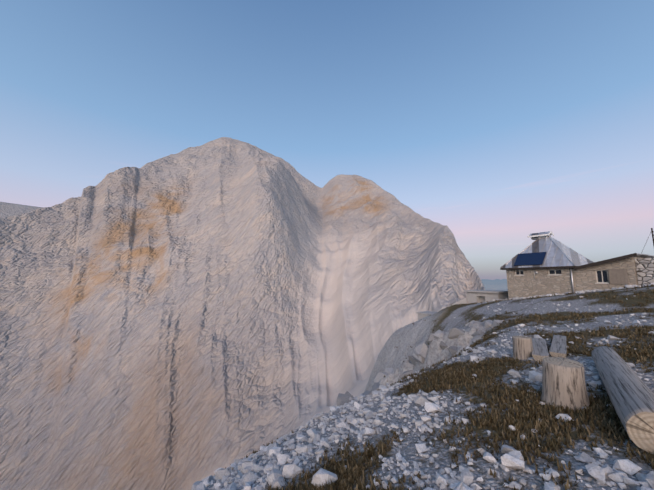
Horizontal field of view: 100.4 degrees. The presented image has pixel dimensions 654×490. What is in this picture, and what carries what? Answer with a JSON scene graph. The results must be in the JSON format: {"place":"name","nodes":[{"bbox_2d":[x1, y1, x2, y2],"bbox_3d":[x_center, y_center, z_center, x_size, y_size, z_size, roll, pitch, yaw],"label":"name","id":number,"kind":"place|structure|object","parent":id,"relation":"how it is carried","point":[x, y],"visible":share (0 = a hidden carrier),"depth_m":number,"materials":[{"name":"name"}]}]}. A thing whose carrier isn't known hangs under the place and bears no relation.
{"place":"outdoors","nodes":[
{"label":"outdoors","id":0,"kind":"place"},
{"bbox_2d":[0,137,653,489],"bbox_3d":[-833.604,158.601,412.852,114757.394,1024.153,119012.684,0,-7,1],"label":"terrain","id":1,"kind":"structure","parent":0,"point":[187,318],"depth_m":225.97,"materials":[{"name":"grey stone"}]},
{"bbox_2d":[336,320,502,406],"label":"outcrop rocks","id":2,"kind":"object","parent":1,"relation":"on","point":[419,353],"visible":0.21,"depth_m":15.58,"materials":[{"name":"stone"}]},
{"bbox_2d":[191,283,653,489],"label":"rocks","id":3,"kind":"object","parent":1,"relation":"on","point":[511,457],"visible":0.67,"depth_m":3.85,"materials":[{"name":"stone"}]},
{"bbox_2d":[225,284,653,489],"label":"turf grass","id":4,"kind":"structure","parent":1,"relation":"on","point":[348,474],"depth_m":3.51,"materials":[{"name":"plant"}]},
{"bbox_2d":[416,290,507,319],"bbox_3d":[13.942,6.779,28.010,9.034,4.260,3.866,-5,-9,36],"label":"shelter bunker","id":5,"kind":"object","parent":1,"relation":"on","point":[478,296],"visible":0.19,"depth_m":26.78,"materials":[{"name":"concrete"}]},
{"bbox_2d":[512,336,532,359],"bbox_3d":[4.441,2.353,6.166,0.450,0.556,0.424,3,-9,-9],"label":"stump","id":6,"kind":"object","parent":1,"relation":"on","point":[522,347],"visible":0.79,"depth_m":6.04,"materials":[{"name":"brown wood"}]},
{"bbox_2d":[531,337,549,361],"bbox_3d":[5.009,2.450,6.420,0.299,0.159,1.960,-5,-8,36],"label":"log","id":7,"kind":"object","parent":1,"relation":"on","point":[540,352],"visible":0.92,"depth_m":6.09,"materials":[{"name":"grey wood"}]},
{"bbox_2d":[549,335,566,357],"bbox_3d":[5.519,2.407,6.478,0.285,0.152,1.957,-6,-7,41],"label":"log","id":8,"kind":"object","parent":1,"relation":"on","point":[558,347],"visible":1,"depth_m":6.14,"materials":[{"name":"grey wood"}]},
{"bbox_2d":[541,357,589,410],"bbox_3d":[3.251,1.902,3.732,0.587,0.615,0.562,2,-5,-39],"label":"stump","id":9,"kind":"object","parent":1,"relation":"on","point":[563,381],"visible":0.9,"depth_m":3.59,"materials":[{"name":"brown wood"}]},
{"bbox_2d":[500,231,653,298],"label":"hut","id":10,"kind":"object","parent":1,"relation":"on","point":[544,263],"visible":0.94,"depth_m":20.23,"materials":[{"name":"beige stone"}]},
{"bbox_2d":[642,228,653,250],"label":"antenna masts","id":11,"kind":"object","parent":10,"relation":"attached to","point":[652,231],"visible":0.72,"depth_m":17.69,"materials":[{"name":"grey metal"}]},
{"bbox_2d":[592,346,653,454],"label":"long log","id":12,"kind":"object","parent":1,"relation":"on","point":[630,393],"visible":1,"depth_m":2.97,"materials":[{"name":"grey wood"}]},
{"bbox_2d":[0,0,653,279],"label":"sky","id":13,"kind":"structure","parent":0,"point":[498,123],"materials":[{"name":"blue"}]}
]}

